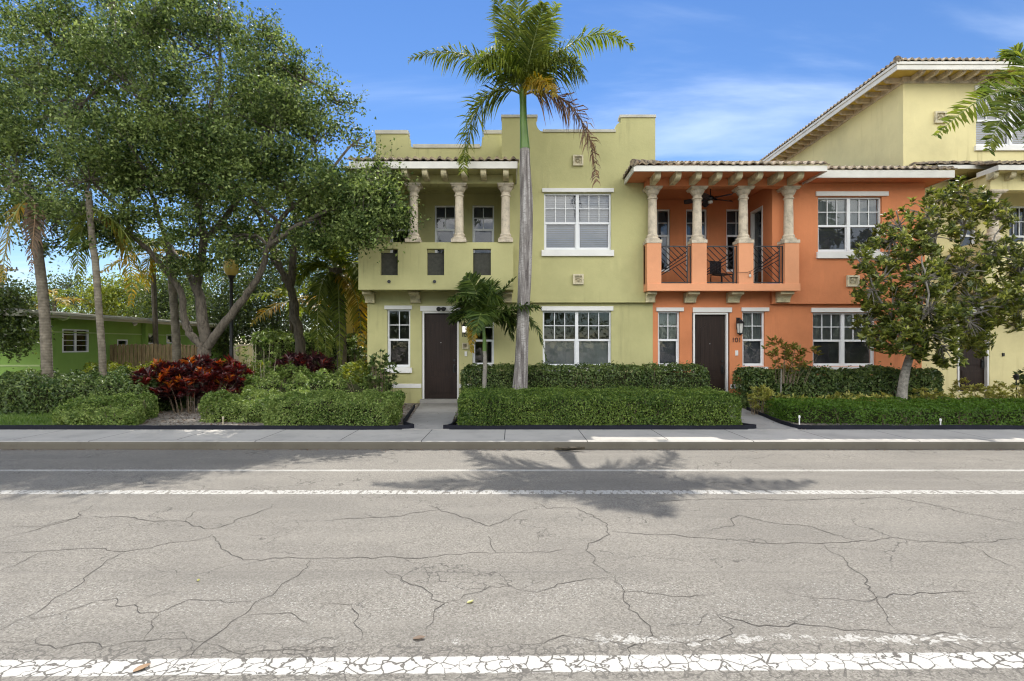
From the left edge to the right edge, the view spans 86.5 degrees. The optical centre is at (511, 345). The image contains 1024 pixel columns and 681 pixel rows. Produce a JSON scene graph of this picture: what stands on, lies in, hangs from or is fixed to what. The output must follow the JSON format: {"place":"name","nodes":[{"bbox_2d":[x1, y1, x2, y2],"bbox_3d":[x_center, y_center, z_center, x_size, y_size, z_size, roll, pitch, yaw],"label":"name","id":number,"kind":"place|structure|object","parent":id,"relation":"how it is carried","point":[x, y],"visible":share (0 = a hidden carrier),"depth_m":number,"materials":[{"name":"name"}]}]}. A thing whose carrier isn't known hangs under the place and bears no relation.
{"place":"outdoors","nodes":[
{"label":"outdoors","id":0,"kind":"place"},
{"bbox_2d":[402,403,457,429],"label":"front path","id":1,"kind":"structure","parent":0,"point":[437,416],"depth_m":12.64,"materials":[{"name":"concrete"}]},
{"bbox_2d":[34,401,953,429],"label":"planting bed","id":2,"kind":"object","parent":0,"point":[196,421],"depth_m":12.12,"materials":[{"name":"brown soil"}]},
{"bbox_2d":[0,181,52,377],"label":"coconut palm","id":3,"kind":"object","parent":2,"relation":"on","point":[45,331],"visible":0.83,"depth_m":13.89,"materials":[{"name":"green plant"}]},
{"bbox_2d":[0,411,55,424],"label":"grass","id":4,"kind":"structure","parent":2,"relation":"on","point":[38,418],"depth_m":11.84,"materials":[{"name":"green plant"}]},
{"bbox_2d":[21,289,93,313],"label":"tree","id":5,"kind":"object","parent":2,"relation":"on","point":[65,300],"visible":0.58,"depth_m":31.04,"materials":[{"name":"green plant"}]},
{"bbox_2d":[0,365,194,415],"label":"shrub mass","id":6,"kind":"object","parent":2,"relation":"on","point":[31,391],"visible":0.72,"depth_m":12.98,"materials":[{"name":"green plant"}]},
{"bbox_2d":[58,191,143,386],"bbox_3d":[-10.111,-1.044,13.721,1.845,5.490,1.305,0,0,0],"label":"coconut palm","id":7,"kind":"object","parent":2,"relation":"on","point":[94,258],"visible":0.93,"depth_m":13.39,"materials":[{"name":"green plant"}]},
{"bbox_2d":[51,388,159,424],"bbox_3d":[-8.858,1.357,12.029,1.877,0.726,2.497,0,0,-13],"label":"groundcover bed","id":8,"kind":"object","parent":2,"relation":"on","point":[100,409],"visible":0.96,"depth_m":11.34,"materials":[{"name":"green plant"}]},
{"bbox_2d":[98,233,189,344],"bbox_3d":[-13.629,-1.266,20.603,3.586,5.938,3.533,0,0,0],"label":"slender palm","id":9,"kind":"object","parent":2,"relation":"on","point":[154,312],"visible":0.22,"depth_m":20.42,"materials":[{"name":"green plant"}]},
{"bbox_2d":[110,344,197,369],"bbox_3d":[-12.641,0.820,19.283,3.118,1.760,0.174,0,0,0],"label":"wooden fence","id":10,"kind":"object","parent":2,"relation":"on","point":[135,354],"visible":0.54,"depth_m":19.20,"materials":[{"name":"brown wood"}]},
{"bbox_2d":[74,357,270,400],"bbox_3d":[-10.502,1.055,16.882,6.066,1.364,1.763,0,0,0],"label":"shrub mass","id":11,"kind":"object","parent":2,"relation":"on","point":[113,366],"visible":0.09,"depth_m":16.72,"materials":[{"name":"green plant"}]},
{"bbox_2d":[134,229,226,361],"bbox_3d":[-10.688,-1.054,17.350,2.480,5.510,2.884,0,0,-16],"label":"coconut palm","id":12,"kind":"object","parent":2,"relation":"on","point":[175,325],"visible":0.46,"depth_m":17.42,"materials":[{"name":"green plant"}]},
{"bbox_2d":[129,353,254,413],"bbox_3d":[-8.012,0.959,13.636,2.867,1.549,1.654,0,0,-17],"label":"croton shrub","id":13,"kind":"object","parent":2,"relation":"on","point":[212,376],"visible":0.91,"depth_m":13.38,"materials":[{"name":"red plant"}]},
{"bbox_2d":[0,404,414,429],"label":"bed edging","id":14,"kind":"object","parent":2,"relation":"on","point":[406,425],"visible":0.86,"depth_m":10.74,"materials":[{"name":"black plastic"}]},
{"bbox_2d":[0,0,431,404],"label":"oak tree","id":15,"kind":"object","parent":2,"relation":"on","point":[216,151],"visible":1,"depth_m":13.68,"materials":[{"name":"green plant"}]},
{"bbox_2d":[223,255,238,363],"bbox_3d":[-8.770,-0.670,17.000,0.450,4.700,0.443,0,0,0],"label":"street lamp","id":16,"kind":"object","parent":2,"relation":"on","point":[231,273],"visible":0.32,"depth_m":16.95,"materials":[{"name":"black metal"}]},
{"bbox_2d":[233,344,254,365],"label":"garden wall","id":17,"kind":"structure","parent":2,"relation":"on","point":[240,350],"depth_m":24.00,"materials":[{"name":"yellow paint"}]},
{"bbox_2d":[122,155,374,380],"bbox_3d":[-8.795,-2.557,19.550,10.218,8.569,5.775,0,0,0],"label":"shade tree","id":18,"kind":"object","parent":2,"relation":"on","point":[289,279],"visible":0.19,"depth_m":18.65,"materials":[{"name":"green plant"}]},
{"bbox_2d":[197,384,305,422],"bbox_3d":[-5.831,1.291,12.664,2.187,0.838,2.343,0,0,0],"label":"hedge","id":19,"kind":"object","parent":2,"relation":"on","point":[241,408],"visible":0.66,"depth_m":11.84,"materials":[{"name":"green plant"}]},
{"bbox_2d":[233,331,295,387],"bbox_3d":[-6.600,0.666,14.573,1.573,2.132,1.092,0,0,0],"label":"white stemmed shrub","id":20,"kind":"object","parent":2,"relation":"on","point":[271,353],"visible":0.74,"depth_m":14.57,"materials":[{"name":"green plant"}]},
{"bbox_2d":[248,282,331,338],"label":"slender palm","id":21,"kind":"object","parent":2,"relation":"on","point":[276,294],"visible":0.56,"depth_m":21.25,"materials":[{"name":"green plant"}]},
{"bbox_2d":[269,350,335,380],"bbox_3d":[-6.205,0.917,16.006,2.054,1.629,1.389,0,0,0],"label":"cordyline shrub","id":22,"kind":"object","parent":2,"relation":"on","point":[298,359],"visible":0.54,"depth_m":15.74,"materials":[{"name":"red plant"}]},
{"bbox_2d":[251,326,366,380],"bbox_3d":[-7.549,0.506,20.230,4.307,2.473,1.818,0,0,0],"label":"shrub mass","id":23,"kind":"object","parent":2,"relation":"on","point":[283,342],"visible":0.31,"depth_m":19.77,"materials":[{"name":"green plant"}]},
{"bbox_2d":[239,360,392,400],"bbox_3d":[-5.219,1.059,14.617,4.062,1.322,2.377,0,0,0],"label":"groundcover bed","id":24,"kind":"object","parent":2,"relation":"on","point":[333,382],"visible":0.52,"depth_m":13.95,"materials":[{"name":"green plant"}]},
{"bbox_2d":[279,224,366,378],"bbox_3d":[-6.293,-1.438,18.154,3.637,6.282,2.530,0,0,0],"label":"young coconut palm","id":25,"kind":"object","parent":2,"relation":"on","point":[335,284],"visible":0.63,"depth_m":17.38,"materials":[{"name":"green plant"}]},
{"bbox_2d":[261,386,406,425],"bbox_3d":[-3.708,1.270,11.728,2.820,0.880,1.993,0,0,0],"label":"hedge","id":26,"kind":"object","parent":2,"relation":"on","point":[365,407],"visible":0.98,"depth_m":10.98,"materials":[{"name":"green plant"}]},
{"bbox_2d":[337,260,366,360],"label":"palm tree","id":27,"kind":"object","parent":2,"relation":"on","point":[349,326],"depth_m":23.00,"materials":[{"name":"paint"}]},
{"bbox_2d":[347,337,366,375],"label":"leafy shrub","id":28,"kind":"object","parent":2,"relation":"on","point":[352,351],"visible":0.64,"depth_m":18.82,"materials":[{"name":"green plant"}]},
{"bbox_2d":[342,358,377,383],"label":"round shrub","id":29,"kind":"object","parent":2,"relation":"on","point":[357,363],"visible":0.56,"depth_m":14.23,"materials":[{"name":"green plant"}]},
{"bbox_2d":[365,349,400,398],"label":"leafy shrub","id":30,"kind":"object","parent":2,"relation":"on","point":[371,377],"visible":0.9,"depth_m":13.78,"materials":[{"name":"green plant"}]},
{"bbox_2d":[444,271,546,387],"bbox_3d":[-0.565,-0.126,14.288,2.502,3.653,2.760,0,0,-31],"label":"christmas palm","id":31,"kind":"object","parent":2,"relation":"on","point":[479,303],"visible":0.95,"depth_m":14.00,"materials":[{"name":"green plant"}]},
{"bbox_2d":[4,403,1023,452],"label":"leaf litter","id":32,"kind":"object","parent":2,"relation":"on","point":[398,423],"visible":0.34,"depth_m":9.36,"materials":[{"name":"brown plant"}]},
{"bbox_2d":[407,0,636,389],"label":"royal palm","id":33,"kind":"object","parent":2,"relation":"on","point":[532,60],"visible":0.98,"depth_m":13.79,"materials":[{"name":"green plant"}]},
{"bbox_2d":[459,360,710,404],"bbox_3d":[1.947,1.045,14.823,6.807,1.330,1.400,0,0,0],"label":"foundation hedge","id":34,"kind":"object","parent":2,"relation":"on","point":[597,376],"visible":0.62,"depth_m":14.40,"materials":[{"name":"green plant"}]},
{"bbox_2d":[455,383,743,425],"bbox_3d":[1.767,1.274,11.798,5.861,0.871,2.090,0,0,0],"label":"clipped hedge","id":35,"kind":"object","parent":2,"relation":"on","point":[638,405],"visible":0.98,"depth_m":10.90,"materials":[{"name":"green plant"}]},
{"bbox_2d":[443,417,755,429],"bbox_3d":[1.803,1.628,12.560,6.330,0.104,3.680,0,0,0],"label":"bed edging","id":36,"kind":"object","parent":2,"relation":"on","point":[454,426],"visible":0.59,"depth_m":10.74,"materials":[{"name":"black plastic"}]},
{"bbox_2d":[745,383,775,414],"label":"variegated shrub","id":37,"kind":"object","parent":2,"relation":"on","point":[764,390],"visible":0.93,"depth_m":12.94,"materials":[{"name":"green plant"}]},
{"bbox_2d":[761,335,821,392],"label":"young tree","id":38,"kind":"object","parent":2,"relation":"on","point":[787,351],"visible":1,"depth_m":13.55,"materials":[{"name":"green plant"}]},
{"bbox_2d":[775,390,893,401],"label":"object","id":39,"kind":"object","parent":2,"relation":"on","point":[850,395],"visible":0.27,"depth_m":13.25,"materials":[{"name":"green plant"}]},
{"bbox_2d":[730,361,944,409],"bbox_3d":[8.665,1.070,14.617,5.272,1.279,1.684,0,0,0],"label":"foundation hedge","id":40,"kind":"object","parent":2,"relation":"on","point":[825,381],"visible":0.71,"depth_m":14.02,"materials":[{"name":"green plant"}]},
{"bbox_2d":[746,407,1023,429],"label":"bed edging","id":41,"kind":"object","parent":2,"relation":"on","point":[913,427],"visible":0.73,"depth_m":10.74,"materials":[{"name":"black plastic"}]},
{"bbox_2d":[762,393,1023,424],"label":"hedge","id":42,"kind":"object","parent":2,"relation":"on","point":[955,411],"visible":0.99,"depth_m":11.45,"materials":[{"name":"green plant"}]},
{"bbox_2d":[908,387,956,399],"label":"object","id":43,"kind":"object","parent":2,"relation":"on","point":[928,394],"visible":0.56,"depth_m":13.57,"materials":[{"name":"green plant"}]},
{"bbox_2d":[846,175,1023,399],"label":"magnolia tree","id":44,"kind":"object","parent":2,"relation":"on","point":[909,312],"visible":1,"depth_m":12.75,"materials":[{"name":"green plant"}]},
{"bbox_2d":[931,42,1023,155],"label":"edge palm","id":45,"kind":"object","parent":2,"relation":"on","point":[1016,77],"visible":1,"depth_m":11.05,"materials":[{"name":"green leaves"}]},
{"bbox_2d":[947,377,1023,399],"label":"flowering shrub","id":46,"kind":"object","parent":2,"relation":"on","point":[992,389],"visible":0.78,"depth_m":14.24,"materials":[{"name":"green plant"}]},
{"bbox_2d":[1013,374,1019,394],"bbox_3d":[13.535,1.232,14.600,0.150,0.936,0.143,0,0,0],"label":"path light","id":47,"kind":"object","parent":2,"relation":"on","point":[1016,377],"visible":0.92,"depth_m":14.57,"materials":[{"name":"black metal"}]},
{"bbox_2d":[1011,369,1023,395],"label":"leafy shrub","id":48,"kind":"object","parent":2,"relation":"on","point":[1021,378],"visible":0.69,"depth_m":15.05,"materials":[{"name":"green plant"}]},
{"bbox_2d":[0,449,1023,680],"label":"road","id":49,"kind":"structure","parent":0,"point":[303,495],"depth_m":4.47,"materials":[{"name":"grey asphalt"}]},
{"bbox_2d":[133,663,150,671],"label":"fallen leaf","id":50,"kind":"object","parent":49,"relation":"on","point":[140,667],"visible":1,"depth_m":3.02,"materials":[{"name":"beige plant"}]},
{"bbox_2d":[413,635,424,638],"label":"fallen leaf","id":51,"kind":"object","parent":49,"relation":"on","point":[418,636],"visible":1,"depth_m":3.34,"materials":[{"name":"brown plant"}]},
{"bbox_2d":[1,497,1019,679],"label":"road cracks","id":52,"kind":"object","parent":49,"relation":"on","point":[493,586],"visible":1,"depth_m":3.99,"materials":[{"name":"grey asphalt"}]},
{"bbox_2d":[0,440,1023,448],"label":"kerb","id":53,"kind":"structure","parent":49,"relation":"on","point":[510,444],"depth_m":9.40,"materials":[{"name":"concrete"}]},
{"bbox_2d":[554,447,584,449],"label":"fallen leaf","id":54,"kind":"object","parent":49,"relation":"on","point":[569,448],"visible":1,"depth_m":9.22,"materials":[{"name":"brown plant"}]},
{"bbox_2d":[0,430,1023,439],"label":"sidewalk","id":55,"kind":"structure","parent":0,"point":[511,434],"depth_m":10.07,"materials":[{"name":"concrete"}]},
{"bbox_2d":[0,0,1023,343],"label":"sky","id":56,"kind":"structure","parent":0,"point":[724,80],"materials":[{"name":"blue"}]},
{"bbox_2d":[728,406,798,429],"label":"front path","id":57,"kind":"structure","parent":0,"point":[759,421],"depth_m":11.65,"materials":[{"name":"concrete"}]},
{"bbox_3d":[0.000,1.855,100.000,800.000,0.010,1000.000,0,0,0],"label":"ground","id":58,"kind":"structure","parent":0,"visible":0},
{"bbox_2d":[0,264,17,294],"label":"utility pole","id":59,"kind":"object","parent":58,"relation":"on","point":[16,269],"visible":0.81,"depth_m":45.95,"materials":[{"name":"wood"}]},
{"bbox_2d":[0,269,63,362],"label":"background tree","id":60,"kind":"object","parent":58,"relation":"on","point":[12,327],"visible":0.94,"depth_m":15.08,"materials":[{"name":"green plant"}]},
{"bbox_2d":[17,263,118,313],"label":"background tree","id":61,"kind":"object","parent":58,"relation":"on","point":[66,285],"visible":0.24,"depth_m":36.59,"materials":[{"name":"green plant"}]},
{"bbox_2d":[66,262,164,317],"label":"background tree","id":62,"kind":"object","parent":58,"relation":"on","point":[113,291],"visible":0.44,"depth_m":32.21,"materials":[{"name":"green plant"}]},
{"bbox_2d":[0,309,243,374],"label":"bungalow","id":63,"kind":"object","parent":58,"relation":"on","point":[76,347],"visible":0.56,"depth_m":18.11,"materials":[{"name":"green paint"}]},
{"bbox_2d":[62,329,88,352],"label":"window","id":64,"kind":"structure","parent":63,"relation":"in","point":[72,342],"depth_m":17.81,"materials":[{"name":"white plastic"}]},
{"bbox_2d":[117,339,127,345],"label":"window","id":65,"kind":"structure","parent":63,"relation":"in","point":[119,341],"depth_m":19.96,"materials":[{"name":"white plastic"}]},
{"bbox_2d":[148,335,152,343],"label":"window","id":66,"kind":"structure","parent":63,"relation":"in","point":[150,337],"depth_m":21.56,"materials":[{"name":"white plastic"}]},
{"bbox_2d":[166,334,171,342],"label":"window","id":67,"kind":"structure","parent":63,"relation":"in","point":[168,338],"depth_m":22.69,"materials":[{"name":"white plastic"}]},
{"bbox_2d":[108,242,227,322],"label":"background tree","id":68,"kind":"object","parent":58,"relation":"on","point":[163,286],"visible":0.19,"depth_m":29.09,"materials":[{"name":"green plant"}]},
{"bbox_2d":[158,257,304,361],"bbox_3d":[-13.795,-1.497,27.236,7.402,7.553,7.308,0,0,-12],"label":"background tree","id":69,"kind":"object","parent":58,"relation":"on","point":[223,309],"visible":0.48,"depth_m":26.39,"materials":[{"name":"green plant"}]},
{"bbox_2d":[207,226,314,343],"bbox_3d":[-12.848,-2.572,29.475,6.898,8.851,7.807,0,0,-23],"label":"background tree","id":70,"kind":"object","parent":58,"relation":"on","point":[275,325],"visible":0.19,"depth_m":28.34,"materials":[{"name":"green plant"}]},
{"bbox_2d":[254,251,346,335],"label":"background tree","id":71,"kind":"object","parent":58,"relation":"on","point":[304,316],"visible":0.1,"depth_m":26.32,"materials":[{"name":"green plant"}]},
{"bbox_2d":[343,114,655,403],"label":"townhouse","id":72,"kind":"structure","parent":58,"relation":"on","point":[587,294],"depth_m":15.60,"materials":[{"name":"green paint"}]},
{"bbox_2d":[384,306,411,372],"bbox_3d":[-3.289,-0.176,15.795,0.797,1.946,0.230,0,0,0],"label":"window","id":73,"kind":"structure","parent":72,"relation":"in","point":[403,368],"depth_m":15.82,"materials":[{"name":"white plastic"}]},
{"bbox_2d":[390,206,409,252],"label":"window","id":74,"kind":"structure","parent":72,"relation":"in","point":[391,251],"depth_m":16.80,"materials":[{"name":"white plastic"}]},
{"bbox_2d":[420,306,459,398],"bbox_3d":[-2.066,0.218,15.795,1.167,2.715,0.190,0,0,0],"label":"front door","id":75,"kind":"structure","parent":72,"relation":"in","point":[440,340],"depth_m":15.82,"materials":[{"name":"wood"}]},
{"bbox_2d":[435,206,454,252],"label":"window","id":76,"kind":"structure","parent":72,"relation":"in","point":[444,215],"depth_m":16.90,"materials":[{"name":"grey glass"}]},
{"bbox_2d":[472,322,493,365],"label":"window","id":77,"kind":"structure","parent":72,"relation":"in","point":[473,355],"depth_m":15.83,"materials":[{"name":"glass"}]},
{"bbox_2d":[472,206,493,252],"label":"window","id":78,"kind":"structure","parent":72,"relation":"in","point":[482,216],"depth_m":16.90,"materials":[{"name":"grey glass"}]},
{"bbox_2d":[541,306,612,371],"bbox_3d":[1.890,-0.185,15.824,2.075,1.890,0.288,0,0,0],"label":"window","id":79,"kind":"structure","parent":72,"relation":"in","point":[569,351],"depth_m":15.93,"materials":[{"name":"white plastic"}]},
{"bbox_2d":[541,188,613,255],"bbox_3d":[1.881,-3.524,15.669,2.074,1.945,0.278,0,0,0],"label":"window","id":80,"kind":"structure","parent":72,"relation":"in","point":[576,223],"depth_m":15.79,"materials":[{"name":"grey glass"}]},
{"bbox_2d":[623,159,957,400],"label":"townhouse","id":81,"kind":"structure","parent":58,"relation":"on","point":[789,236],"depth_m":15.67,"materials":[{"name":"orange paint"}]},
{"bbox_2d":[657,210,668,271],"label":"window","id":82,"kind":"structure","parent":81,"relation":"in","point":[662,215],"depth_m":17.50,"materials":[{"name":"glass"}]},
{"bbox_2d":[656,307,683,370],"bbox_3d":[4.567,-0.176,15.824,0.797,1.834,0.288,0,0,0],"label":"window","id":83,"kind":"structure","parent":81,"relation":"in","point":[668,322],"depth_m":15.94,"materials":[{"name":"white plastic"}]},
{"bbox_2d":[686,210,705,270],"bbox_3d":[5.889,-3.348,17.485,0.674,2.000,0.130,0,0,0],"label":"window","id":84,"kind":"structure","parent":81,"relation":"in","point":[688,212],"depth_m":17.55,"materials":[{"name":"glass"}]},
{"bbox_2d":[684,189,733,206],"bbox_3d":[5.829,-4.446,15.995,1.436,0.600,1.394,0,0,0],"label":"ceiling fan","id":85,"kind":"object","parent":81,"relation":"hanging from","point":[706,200],"visible":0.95,"depth_m":15.94,"materials":[{"name":"black metal"}]},
{"bbox_2d":[692,307,731,391],"bbox_3d":[5.790,0.250,15.795,1.130,2.687,0.190,0,0,0],"label":"front door","id":86,"kind":"structure","parent":81,"relation":"in","point":[709,330],"depth_m":15.82,"materials":[{"name":"wood"}]},
{"bbox_2d":[710,261,732,281],"bbox_3d":[6.207,-2.090,16.111,0.500,0.860,0.465,0,0,-29],"label":"patio chair","id":87,"kind":"object","parent":81,"relation":"on","point":[715,273],"visible":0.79,"depth_m":16.23,"materials":[{"name":"black paint"}]},
{"bbox_2d":[726,210,738,271],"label":"window","id":88,"kind":"structure","parent":81,"relation":"in","point":[731,215],"depth_m":17.55,"materials":[{"name":"glass"}]},
{"bbox_2d":[741,307,768,368],"bbox_3d":[7.032,-0.148,15.824,0.797,1.890,0.288,0,0,0],"label":"window","id":89,"kind":"structure","parent":81,"relation":"in","point":[752,351],"depth_m":15.95,"materials":[{"name":"white plastic"}]},
{"bbox_2d":[750,205,762,281],"bbox_3d":[7.526,-2.910,16.590,0.155,2.500,0.820,0,0,0],"label":"balcony door","id":90,"kind":"structure","parent":81,"relation":"in","point":[756,216],"depth_m":16.74,"materials":[{"name":"white glass"}]},
{"bbox_2d":[811,308,880,369],"bbox_3d":[9.682,-0.162,15.824,2.057,1.844,0.288,0,0,0],"label":"window","id":91,"kind":"structure","parent":81,"relation":"in","point":[840,345],"depth_m":15.95,"materials":[{"name":"white plastic"}]},
{"bbox_2d":[815,191,888,258],"bbox_3d":[9.736,-3.446,15.674,2.074,1.918,0.288,0,0,0],"label":"window","id":92,"kind":"structure","parent":81,"relation":"in","point":[843,222],"depth_m":15.79,"materials":[{"name":"grey glass"}]},
{"bbox_2d":[759,55,1023,401],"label":"townhouse","id":93,"kind":"structure","parent":58,"relation":"on","point":[895,110],"depth_m":16.50,"materials":[{"name":"yellow paint"}]},
{"bbox_2d":[960,206,974,245],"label":"window","id":94,"kind":"structure","parent":93,"relation":"in","point":[966,240],"depth_m":16.40,"materials":[{"name":"grey glass"}]},
{"bbox_2d":[957,306,988,390],"bbox_3d":[13.732,0.105,16.245,1.086,2.535,0.190,0,0,0],"label":"front door","id":95,"kind":"structure","parent":93,"relation":"in","point":[977,370],"depth_m":16.27,"materials":[{"name":"wood"}]},
{"bbox_2d":[974,85,1023,150],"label":"window","id":96,"kind":"structure","parent":93,"relation":"in","point":[1010,146],"depth_m":16.68,"materials":[{"name":"white plastic"}]},
{"bbox_2d":[1009,206,1023,275],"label":"window","id":97,"kind":"structure","parent":93,"relation":"in","point":[1019,237],"depth_m":16.31,"materials":[{"name":"white plastic"}]}
]}

